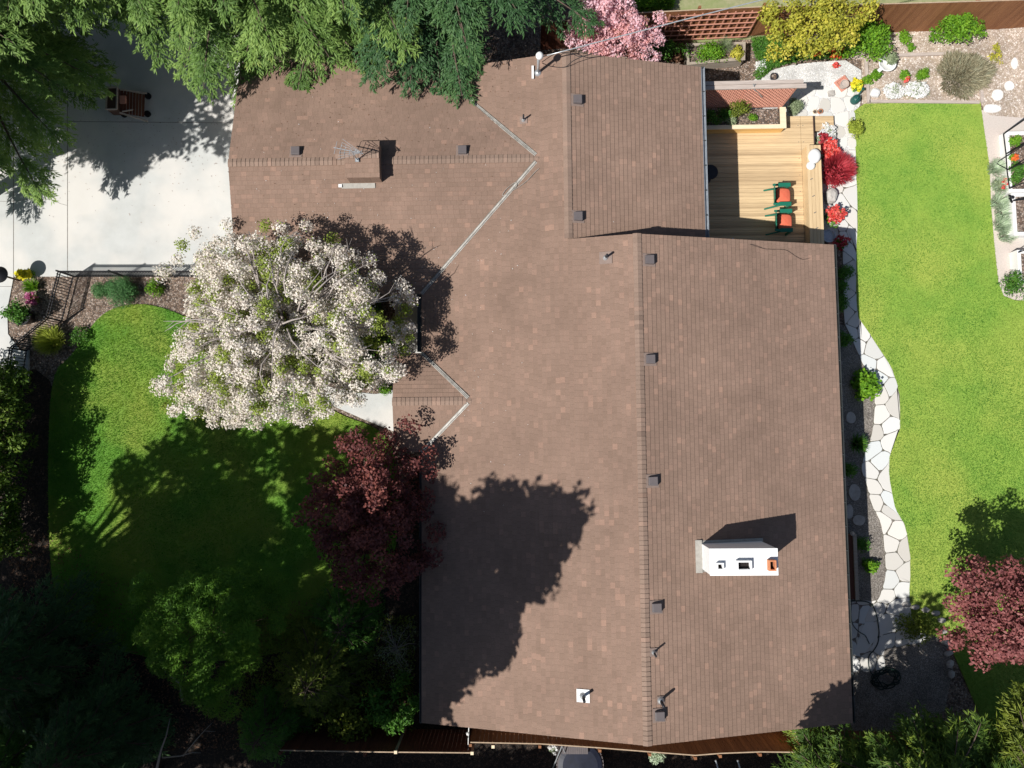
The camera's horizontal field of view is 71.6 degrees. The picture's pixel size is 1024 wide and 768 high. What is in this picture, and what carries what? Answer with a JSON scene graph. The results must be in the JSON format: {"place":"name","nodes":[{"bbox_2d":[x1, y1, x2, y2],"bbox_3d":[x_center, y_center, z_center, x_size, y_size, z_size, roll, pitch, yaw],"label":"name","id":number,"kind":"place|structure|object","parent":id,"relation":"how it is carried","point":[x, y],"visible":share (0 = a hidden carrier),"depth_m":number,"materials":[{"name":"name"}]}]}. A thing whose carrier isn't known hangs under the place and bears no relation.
{"place":"outdoors","nodes":[
{"label":"outdoors","id":0,"kind":"place"},
{"bbox_2d":[31,323,65,357],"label":"ornamental grass","id":1,"kind":"object","parent":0,"point":[47,340],"depth_m":26.11,"materials":[{"name":"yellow plant"}]},
{"bbox_2d":[0,0,239,366],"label":"driveway","id":2,"kind":"structure","parent":0,"point":[111,234],"depth_m":26.85,"materials":[{"name":"concrete"}]},
{"bbox_2d":[0,0,123,207],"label":"fir tree","id":3,"kind":"object","parent":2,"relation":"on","point":[57,64],"visible":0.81,"depth_m":23.62,"materials":[{"name":"green plant"}]},
{"bbox_2d":[105,86,151,121],"bbox_3d":[-14.407,-10.471,26.712,1.430,0.646,1.246,-1,86,1],"label":"wooden cart","id":4,"kind":"object","parent":2,"relation":"on","point":[116,104],"visible":0.98,"depth_m":26.59,"materials":[{"name":"brown wood"}]},
{"bbox_2d":[0,0,276,77],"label":"fir tree","id":5,"kind":"object","parent":2,"relation":"on","point":[138,15],"visible":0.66,"depth_m":21.74,"materials":[{"name":"green plant"}]},
{"bbox_2d":[47,304,397,661],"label":"lawn","id":6,"kind":"structure","parent":0,"point":[206,452],"depth_m":26.00,"materials":[{"name":"green plant"}]},
{"bbox_2d":[67,325,92,347],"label":"shrub","id":7,"kind":"object","parent":6,"relation":"on","point":[84,337],"visible":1,"depth_m":26.27,"materials":[{"name":"green plant"}]},
{"bbox_2d":[125,558,293,724],"bbox_3d":[-9.609,8.146,23.182,5.336,5.047,4.960,-1,86,1],"label":"bush","id":8,"kind":"object","parent":6,"relation":"on","point":[193,612],"visible":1,"depth_m":21.58,"materials":[{"name":"green plant"}]},
{"bbox_2d":[290,414,445,606],"bbox_3d":[-4.400,4.000,22.973,4.666,5.842,6.009,-1,86,1],"label":"maple tree","id":9,"kind":"object","parent":6,"relation":"on","point":[368,498],"visible":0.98,"depth_m":21.57,"materials":[{"name":"red plant"}]},
{"bbox_2d":[305,296,421,430],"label":"walkway","id":10,"kind":"structure","parent":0,"point":[376,409],"depth_m":26.11,"materials":[{"name":"concrete"}]},
{"bbox_2d":[0,370,945,767],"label":"shade bed","id":11,"kind":"object","parent":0,"point":[34,514],"visible":0.3,"depth_m":25.45,"materials":[{"name":"brown soil"}]},
{"bbox_2d":[0,479,26,522],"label":"hedge bush","id":12,"kind":"object","parent":11,"relation":"on","point":[9,504],"visible":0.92,"depth_m":24.72,"materials":[{"name":"green plant"}]},
{"bbox_2d":[0,449,32,492],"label":"hedge bush","id":13,"kind":"object","parent":11,"relation":"on","point":[4,479],"visible":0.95,"depth_m":24.28,"materials":[{"name":"green plant"}]},
{"bbox_2d":[3,350,29,381],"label":"steps","id":14,"kind":"structure","parent":11,"relation":"on","point":[27,360],"depth_m":26.39,"materials":[{"name":"concrete"}]},
{"bbox_2d":[7,318,60,350],"bbox_3d":[-17.411,-1.801,25.963,1.721,1.080,0.070,-40,86,-2],"label":"railing","id":15,"kind":"object","parent":14,"relation":"on","point":[25,336],"visible":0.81,"depth_m":25.71,"materials":[{"name":"black metal"}]},
{"bbox_2d":[0,389,33,436],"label":"hedge bush","id":16,"kind":"object","parent":11,"relation":"on","point":[7,406],"visible":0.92,"depth_m":24.61,"materials":[{"name":"green plant"}]},
{"bbox_2d":[0,514,34,560],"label":"hedge bush","id":17,"kind":"object","parent":11,"relation":"on","point":[10,530],"visible":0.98,"depth_m":24.82,"materials":[{"name":"green plant"}]},
{"bbox_2d":[0,355,35,399],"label":"hedge bush","id":18,"kind":"object","parent":11,"relation":"on","point":[11,375],"visible":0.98,"depth_m":24.65,"materials":[{"name":"green plant"}]},
{"bbox_2d":[0,420,38,458],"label":"hedge bush","id":19,"kind":"object","parent":11,"relation":"on","point":[6,440],"visible":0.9,"depth_m":24.65,"materials":[{"name":"green plant"}]},
{"bbox_2d":[0,691,72,767],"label":"dark conifer","id":20,"kind":"object","parent":11,"relation":"on","point":[14,743],"visible":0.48,"depth_m":23.71,"materials":[{"name":"green plant"}]},
{"bbox_2d":[0,569,122,740],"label":"dark conifer","id":21,"kind":"object","parent":11,"relation":"on","point":[16,657],"visible":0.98,"depth_m":24.10,"materials":[{"name":"green plant"}]},
{"bbox_2d":[20,644,177,767],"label":"dark conifer","id":22,"kind":"object","parent":11,"relation":"on","point":[58,748],"visible":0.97,"depth_m":23.52,"materials":[{"name":"green plant"}]},
{"bbox_2d":[156,671,214,767],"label":"dead tree","id":23,"kind":"object","parent":11,"relation":"on","point":[158,760],"visible":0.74,"depth_m":23.25,"materials":[{"name":"grey wood"}]},
{"bbox_2d":[9,531,414,751],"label":"leaf litter","id":24,"kind":"object","parent":11,"relation":"on","point":[215,739],"visible":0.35,"depth_m":25.54,"materials":[{"name":"plant"}]},
{"bbox_2d":[236,682,315,767],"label":"cedar bush","id":25,"kind":"object","parent":11,"relation":"on","point":[250,725],"visible":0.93,"depth_m":24.18,"materials":[{"name":"green plant"}]},
{"bbox_2d":[273,619,379,723],"bbox_3d":[-6.510,10.095,24.260,3.805,2.926,3.734,-1,86,1],"label":"cedar bush","id":26,"kind":"object","parent":11,"relation":"on","point":[317,688],"visible":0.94,"depth_m":24.17,"materials":[{"name":"green plant"}]},
{"bbox_2d":[237,613,416,737],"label":"moss plants","id":27,"kind":"object","parent":11,"relation":"on","point":[280,655],"visible":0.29,"depth_m":25.41,"materials":[{"name":"green plant"}]},
{"bbox_2d":[314,691,371,743],"bbox_3d":[-5.617,11.704,24.677,1.946,1.454,1.700,35,87,3],"label":"shrub","id":28,"kind":"object","parent":11,"relation":"on","point":[353,727],"visible":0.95,"depth_m":24.32,"materials":[{"name":"green plant"}]},
{"bbox_2d":[309,581,386,665],"bbox_3d":[-5.913,8.377,24.864,2.829,1.720,2.789,29,87,3],"label":"cedar bush","id":29,"kind":"object","parent":11,"relation":"on","point":[335,614],"visible":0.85,"depth_m":24.84,"materials":[{"name":"green plant"}]},
{"bbox_2d":[278,728,471,755],"bbox_3d":[-4.520,12.296,24.413,6.430,1.861,0.175,0,86,1],"label":"board fence","id":30,"kind":"object","parent":11,"relation":"on","point":[379,741],"visible":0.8,"depth_m":24.18,"materials":[{"name":"brown wood"}]},
{"bbox_2d":[355,670,419,735],"bbox_3d":[-4.145,10.935,24.491,2.161,1.852,2.102,-39,86,-2],"label":"rhododendron","id":31,"kind":"object","parent":11,"relation":"on","point":[382,715],"visible":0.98,"depth_m":24.14,"materials":[{"name":"green plant"}]},
{"bbox_2d":[376,610,419,679],"bbox_3d":[-3.964,9.039,24.814,1.641,1.479,2.374,-1,86,1],"label":"grey shrub","id":32,"kind":"object","parent":11,"relation":"on","point":[394,649],"visible":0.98,"depth_m":24.61,"materials":[{"name":"green plant"}]},
{"bbox_2d":[555,742,603,767],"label":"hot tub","id":33,"kind":"object","parent":11,"relation":"on","point":[593,758],"visible":0.52,"depth_m":24.36,"materials":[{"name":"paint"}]},
{"bbox_2d":[469,728,799,759],"bbox_3d":[4.057,12.168,24.264,10.927,1.861,0.372,1,86,1],"label":"board fence","id":34,"kind":"object","parent":11,"relation":"on","point":[767,742],"visible":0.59,"depth_m":23.72,"materials":[{"name":"brown wood"}]},
{"bbox_2d":[771,723,883,767],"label":"tipped pine","id":35,"kind":"object","parent":11,"relation":"on","point":[815,753],"visible":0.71,"depth_m":22.84,"materials":[{"name":"green plant"}]},
{"bbox_2d":[830,701,1023,767],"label":"tipped pine","id":36,"kind":"object","parent":11,"relation":"on","point":[922,746],"visible":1,"depth_m":21.55,"materials":[{"name":"green plant"}]},
{"bbox_2d":[939,680,1023,767],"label":"tipped pine","id":37,"kind":"object","parent":11,"relation":"on","point":[1015,745],"visible":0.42,"depth_m":21.94,"materials":[{"name":"green plant"}]},
{"bbox_2d":[8,0,983,738],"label":"ground","id":38,"kind":"structure","parent":0,"point":[84,308],"depth_m":26.59,"materials":[{"name":"brown soil"}]},
{"bbox_2d":[13,308,34,324],"bbox_3d":[-18.075,-2.490,26.352,0.686,0.420,0.681,-1,86,1],"label":"flower pot","id":39,"kind":"object","parent":38,"relation":"on","point":[31,319],"visible":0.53,"depth_m":26.22,"materials":[{"name":"black plastic"}]},
{"bbox_2d":[0,297,30,326],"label":"potted bush","id":40,"kind":"object","parent":39,"relation":"in","point":[16,311],"visible":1,"depth_m":25.63,"materials":[{"name":"green plant"}]},
{"bbox_2d":[43,272,73,321],"bbox_3d":[-16.595,-3.198,26.042,0.060,1.080,1.751,12,86,2],"label":"railing","id":41,"kind":"object","parent":38,"relation":"on","point":[52,294],"visible":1,"depth_m":25.90,"materials":[{"name":"black metal"}]},
{"bbox_2d":[100,275,138,309],"bbox_3d":[-14.451,-3.409,26.222,1.238,0.985,1.352,-37,86,-1],"label":"round juniper","id":42,"kind":"object","parent":38,"relation":"on","point":[118,292],"visible":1,"depth_m":26.07,"materials":[{"name":"green plant"}]},
{"bbox_2d":[55,270,229,277],"bbox_3d":[-13.230,-4.042,26.038,6.399,1.080,0.051,0,86,1],"label":"railing","id":43,"kind":"object","parent":38,"relation":"on","point":[88,274],"visible":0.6,"depth_m":26.06,"materials":[{"name":"black metal"}]},
{"bbox_2d":[70,0,396,109],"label":"fir tree","id":44,"kind":"object","parent":38,"relation":"on","point":[179,13],"visible":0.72,"depth_m":21.96,"materials":[{"name":"green plant"}]},
{"bbox_2d":[148,217,419,432],"bbox_3d":[-7.075,-1.887,22.965,8.614,6.787,6.893,-1,86,1],"label":"blossom tree","id":45,"kind":"object","parent":38,"relation":"on","point":[268,347],"visible":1,"depth_m":20.74,"materials":[{"name":"grey plant"}]},
{"bbox_2d":[297,300,394,381],"bbox_3d":[-6.863,-1.653,26.180,5.146,0.413,3.209,-1,86,1],"label":"ivy","id":46,"kind":"object","parent":38,"relation":"on","point":[378,355],"visible":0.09,"depth_m":26.14,"materials":[{"name":"green plant"}]},
{"bbox_2d":[227,0,504,93],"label":"fir tree","id":47,"kind":"object","parent":38,"relation":"on","point":[292,76],"visible":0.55,"depth_m":22.07,"materials":[{"name":"green plant"}]},
{"bbox_2d":[340,0,604,109],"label":"fir tree","id":48,"kind":"object","parent":38,"relation":"on","point":[456,34],"visible":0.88,"depth_m":22.47,"materials":[{"name":"green plant"}]},
{"bbox_2d":[228,51,854,746],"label":"house","id":49,"kind":"structure","parent":38,"relation":"on","point":[656,365],"depth_m":22.21,"materials":[{"name":"brown tile"}]},
{"bbox_2d":[543,0,761,56],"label":"power cable","id":50,"kind":"object","parent":49,"relation":"attached to","point":[652,27],"visible":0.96,"depth_m":21.47,"materials":[{"name":"black rubber"}]},
{"bbox_2d":[540,15,626,49],"bbox_3d":[2.694,-12.898,25.994,3.270,1.841,0.164,-4,86,1],"label":"board fence","id":51,"kind":"object","parent":38,"relation":"on","point":[548,39],"visible":0.18,"depth_m":26.13,"materials":[{"name":"brown wood"}]},
{"bbox_2d":[564,1,667,61],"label":"pink blossom tree","id":52,"kind":"object","parent":38,"relation":"on","point":[635,22],"visible":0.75,"depth_m":23.88,"materials":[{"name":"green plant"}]},
{"bbox_2d":[624,37,690,61],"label":"green shrub","id":53,"kind":"object","parent":38,"relation":"on","point":[671,46],"visible":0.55,"depth_m":25.99,"materials":[{"name":"green plant"}]},
{"bbox_2d":[651,40,690,63],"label":"leaf litter","id":54,"kind":"object","parent":38,"relation":"on","point":[678,58],"visible":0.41,"depth_m":26.76,"materials":[{"name":"brown plant"}]},
{"bbox_2d":[684,42,745,69],"bbox_3d":[7.544,-12.204,26.491,2.206,0.519,0.853,-1,86,1],"label":"trough planter","id":55,"kind":"object","parent":38,"relation":"on","point":[708,64],"visible":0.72,"depth_m":26.35,"materials":[{"name":"beige concrete"}]},
{"bbox_2d":[690,38,727,63],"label":"trough plant","id":56,"kind":"object","parent":55,"relation":"in","point":[712,51],"visible":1,"depth_m":26.05,"materials":[{"name":"green plant"}]},
{"bbox_2d":[705,79,806,107],"bbox_3d":[8.208,-10.161,25.396,3.754,2.343,0.325,-1,86,1],"label":"lattice screen","id":57,"kind":"object","parent":38,"relation":"on","point":[753,92],"visible":0.76,"depth_m":24.57,"materials":[{"name":"brown wood"}]},
{"bbox_2d":[706,116,814,242],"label":"deck","id":58,"kind":"structure","parent":38,"relation":"on","point":[751,167],"depth_m":26.00,"materials":[{"name":"brown wood"}]},
{"bbox_2d":[706,107,785,133],"bbox_3d":[7.823,-9.583,26.132,4.186,0.870,0.784,-1,86,1],"label":"deck planter","id":59,"kind":"object","parent":58,"relation":"on","point":[768,120],"visible":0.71,"depth_m":25.79,"materials":[{"name":"brown wood"}]},
{"bbox_2d":[727,93,751,117],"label":"planter bush","id":60,"kind":"object","parent":59,"relation":"on","point":[739,110],"visible":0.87,"depth_m":25.33,"materials":[{"name":"green plant"}]},
{"bbox_2d":[763,183,790,209],"bbox_3d":[9.577,-6.755,25.430,0.820,1.047,0.840,-1,86,1],"label":"armchair","id":61,"kind":"object","parent":58,"relation":"on","point":[781,196],"visible":0.99,"depth_m":25.42,"materials":[{"name":"green wood"}]},
{"bbox_2d":[765,209,792,235],"bbox_3d":[9.606,-5.808,25.365,0.820,1.047,0.840,-1,86,1],"label":"armchair","id":62,"kind":"object","parent":58,"relation":"on","point":[783,222],"visible":1,"depth_m":25.35,"materials":[{"name":"green wood"}]},
{"bbox_2d":[802,145,823,243],"bbox_3d":[10.896,-6.352,25.838,0.499,0.808,4.483,-1,86,1],"label":"deck bench","id":63,"kind":"object","parent":58,"relation":"on","point":[813,207],"visible":0.79,"depth_m":25.49,"materials":[{"name":"brown wood"}]},
{"bbox_2d":[573,0,974,43],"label":"verge","id":64,"kind":"structure","parent":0,"point":[690,4],"depth_m":26.89,"materials":[{"name":"green plant"}]},
{"bbox_2d":[579,0,633,31],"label":"pink blossom tree","id":65,"kind":"object","parent":64,"relation":"on","point":[602,7],"visible":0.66,"depth_m":23.52,"materials":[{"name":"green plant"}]},
{"bbox_2d":[631,0,674,11],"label":"grass","id":66,"kind":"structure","parent":64,"relation":"on","point":[652,5],"depth_m":26.73,"materials":[{"name":"green plant"}]},
{"bbox_2d":[628,0,1023,40],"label":"board fence","id":67,"kind":"object","parent":64,"relation":"on","point":[926,16],"visible":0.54,"depth_m":25.60,"materials":[{"name":"brown wood"}]},
{"bbox_2d":[663,10,760,40],"bbox_3d":[7.187,-13.030,25.891,3.232,1.700,0.056,-2,86,1],"label":"trellis","id":68,"kind":"object","parent":67,"relation":"attached to","point":[712,28],"visible":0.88,"depth_m":25.82,"materials":[{"name":"brown wood"}]},
{"bbox_2d":[750,60,861,243],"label":"patio","id":69,"kind":"structure","parent":0,"point":[815,75],"depth_m":26.62,"materials":[{"name":"grey concrete"}]},
{"bbox_2d":[791,86,855,148],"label":"patio stones","id":70,"kind":"object","parent":69,"relation":"on","point":[837,107],"visible":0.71,"depth_m":26.52,"materials":[{"name":"grey stone"}]},
{"bbox_2d":[814,116,833,132],"bbox_3d":[11.515,-9.639,26.407,0.785,0.245,0.560,-1,86,1],"label":"deck step","id":71,"kind":"object","parent":70,"relation":"on","point":[819,121],"visible":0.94,"depth_m":26.29,"materials":[{"name":"beige wood"}]},
{"bbox_3d":[12.705,-9.533,26.365,0.499,0.220,0.495,-1,86,1],"label":"flower pot","id":72,"kind":"object","parent":70,"relation":"on","visible":0},
{"bbox_2d":[847,117,863,138],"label":"lime plant","id":73,"kind":"object","parent":72,"relation":"in","point":[855,128],"visible":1,"depth_m":26.05,"materials":[{"name":"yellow plant"}]},
{"bbox_2d":[821,137,840,161],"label":"red flowers","id":74,"kind":"object","parent":69,"relation":"on","point":[828,149],"visible":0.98,"depth_m":25.98,"materials":[{"name":"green plant"}]},
{"bbox_3d":[11.724,-6.171,26.116,0.458,0.300,0.454,-1,86,1],"label":"flower pot","id":75,"kind":"object","parent":69,"relation":"on","visible":0},
{"bbox_2d":[823,203,847,228],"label":"red flowers","id":76,"kind":"object","parent":75,"relation":"in","point":[835,213],"visible":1,"depth_m":25.71,"materials":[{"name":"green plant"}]},
{"bbox_2d":[806,148,820,169],"bbox_3d":[10.828,-8.065,25.430,0.440,0.250,0.777,9,86,2],"label":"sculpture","id":77,"kind":"object","parent":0,"point":[814,155],"visible":1,"depth_m":25.38,"materials":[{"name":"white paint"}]},
{"bbox_2d":[849,433,869,454],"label":"shrub","id":78,"kind":"object","parent":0,"point":[858,445],"visible":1,"depth_m":25.42,"materials":[{"name":"green plant"}]},
{"bbox_2d":[851,600,884,671],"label":"house paving","id":79,"kind":"structure","parent":0,"point":[862,614],"depth_m":25.18,"materials":[{"name":"grey stone"}]},
{"bbox_2d":[851,600,900,689],"bbox_3d":[12.857,9.170,25.148,1.100,0.058,3.299,-15,86,0],"label":"garden hose","id":80,"kind":"object","parent":79,"relation":"on","point":[875,675],"visible":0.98,"depth_m":25.06,"materials":[{"name":"rubber"}]},
{"bbox_2d":[821,150,938,653],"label":"flagstone path","id":81,"kind":"structure","parent":0,"point":[897,529],"depth_m":25.59,"materials":[{"name":"grey stone"}]},
{"bbox_2d":[822,163,848,188],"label":"crimson shrub","id":82,"kind":"object","parent":81,"relation":"on","point":[836,175],"visible":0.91,"depth_m":25.91,"materials":[{"name":"red plant"}]},
{"bbox_2d":[821,150,858,186],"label":"crimson shrub","id":83,"kind":"object","parent":81,"relation":"on","point":[842,159],"visible":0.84,"depth_m":25.92,"materials":[{"name":"red plant"}]},
{"bbox_2d":[892,610,940,646],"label":"yellow green shrub","id":84,"kind":"object","parent":81,"relation":"on","point":[916,629],"visible":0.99,"depth_m":24.87,"materials":[{"name":"green plant"}]},
{"bbox_2d":[830,324,951,731],"bbox_3d":[13.330,5.259,25.614,4.402,0.301,15.256,-1,86,1],"label":"gravel strip","id":85,"kind":"object","parent":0,"point":[923,670],"visible":0.5,"depth_m":25.16,"materials":[{"name":"grey gravel"}]},
{"bbox_2d":[848,531,858,599],"bbox_3d":[11.827,6.343,25.037,0.440,0.760,2.361,-1,86,1],"label":"storage bench","id":86,"kind":"object","parent":85,"relation":"on","point":[853,565],"visible":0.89,"depth_m":24.73,"materials":[{"name":"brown wood"}]},
{"bbox_2d":[850,368,882,401],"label":"hosta","id":87,"kind":"object","parent":85,"relation":"on","point":[866,385],"visible":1,"depth_m":25.45,"materials":[{"name":"green plant"}]},
{"bbox_2d":[778,27,1023,117],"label":"dirt bed","id":88,"kind":"object","parent":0,"point":[1010,41],"visible":0.41,"depth_m":26.58,"materials":[{"name":"beige gravel"}]},
{"bbox_2d":[751,33,846,79],"bbox_3d":[10.765,-12.305,26.583,3.634,0.337,1.854,-1,86,1],"label":"clover","id":89,"kind":"object","parent":88,"relation":"on","point":[758,48],"visible":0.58,"depth_m":26.59,"materials":[{"name":"green plant"}]},
{"bbox_2d":[756,0,879,62],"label":"flowering shrub","id":90,"kind":"object","parent":88,"relation":"on","point":[829,19],"visible":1,"depth_m":24.34,"materials":[{"name":"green plant"}]},
{"bbox_2d":[835,19,894,61],"bbox_3d":[12.860,-12.651,25.949,2.108,1.536,1.680,-1,86,1],"label":"lime shrub","id":91,"kind":"object","parent":88,"relation":"on","point":[872,31],"visible":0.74,"depth_m":25.66,"materials":[{"name":"green plant"}]},
{"bbox_2d":[882,81,905,98],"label":"white flowers","id":92,"kind":"object","parent":88,"relation":"on","point":[893,90],"visible":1,"depth_m":26.38,"materials":[{"name":"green plant"}]},
{"bbox_2d":[904,80,929,98],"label":"white flowers","id":93,"kind":"object","parent":88,"relation":"on","point":[916,90],"visible":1,"depth_m":26.36,"materials":[{"name":"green plant"}]},
{"bbox_2d":[870,100,979,103],"bbox_3d":[15.353,-10.511,26.463,4.056,0.090,0.110,1,86,1],"label":"edging board","id":94,"kind":"object","parent":88,"relation":"on","point":[932,101],"visible":1,"depth_m":26.42,"materials":[{"name":"wood"}]},
{"bbox_2d":[928,12,987,44],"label":"lime shrub","id":95,"kind":"object","parent":88,"relation":"on","point":[959,29],"visible":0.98,"depth_m":25.70,"materials":[{"name":"green plant"}]},
{"bbox_2d":[934,49,997,101],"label":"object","id":96,"kind":"object","parent":88,"relation":"on","point":[962,75],"visible":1,"depth_m":26.26,"materials":[{"name":"beige plant"}]},
{"bbox_2d":[854,103,1023,742],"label":"lawn","id":97,"kind":"structure","parent":0,"point":[919,340],"depth_m":25.85,"materials":[{"name":"green plant"}]},
{"bbox_2d":[935,554,1023,672],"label":"red maple","id":98,"kind":"object","parent":97,"relation":"on","point":[998,623],"visible":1,"depth_m":21.71,"materials":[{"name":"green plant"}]},
{"bbox_2d":[982,110,1023,299],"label":"garden path","id":99,"kind":"structure","parent":0,"point":[995,127],"depth_m":26.25,"materials":[{"name":"grey concrete"}]},
{"bbox_2d":[986,158,1005,177],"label":"iris clump","id":100,"kind":"object","parent":99,"relation":"on","point":[997,168],"visible":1,"depth_m":26.06,"materials":[{"name":"green plant"}]},
{"bbox_2d":[996,270,1023,299],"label":"garden shrub","id":101,"kind":"object","parent":99,"relation":"on","point":[1014,279],"visible":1,"depth_m":25.56,"materials":[{"name":"green plant"}]},
{"bbox_2d":[997,119,1023,188],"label":"greenhouse hoop","id":102,"kind":"object","parent":99,"relation":"on","point":[1006,155],"visible":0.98,"depth_m":25.71,"materials":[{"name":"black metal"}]},
{"bbox_2d":[999,131,1023,195],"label":"raised bed","id":103,"kind":"object","parent":99,"relation":"on","point":[1019,188],"visible":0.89,"depth_m":26.00,"materials":[{"name":"white paint"}]},
{"bbox_2d":[1008,160,1023,184],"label":"bed plant","id":104,"kind":"object","parent":103,"relation":"on","point":[1018,172],"visible":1,"depth_m":25.72,"materials":[{"name":"green plant"}]},
{"bbox_2d":[1004,193,1023,237],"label":"raised bed","id":105,"kind":"object","parent":99,"relation":"on","point":[1017,214],"visible":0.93,"depth_m":25.79,"materials":[{"name":"white paint"}]},
{"bbox_2d":[1010,250,1023,285],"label":"raised bed","id":106,"kind":"object","parent":99,"relation":"on","point":[1016,260],"visible":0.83,"depth_m":25.69,"materials":[{"name":"white paint"}]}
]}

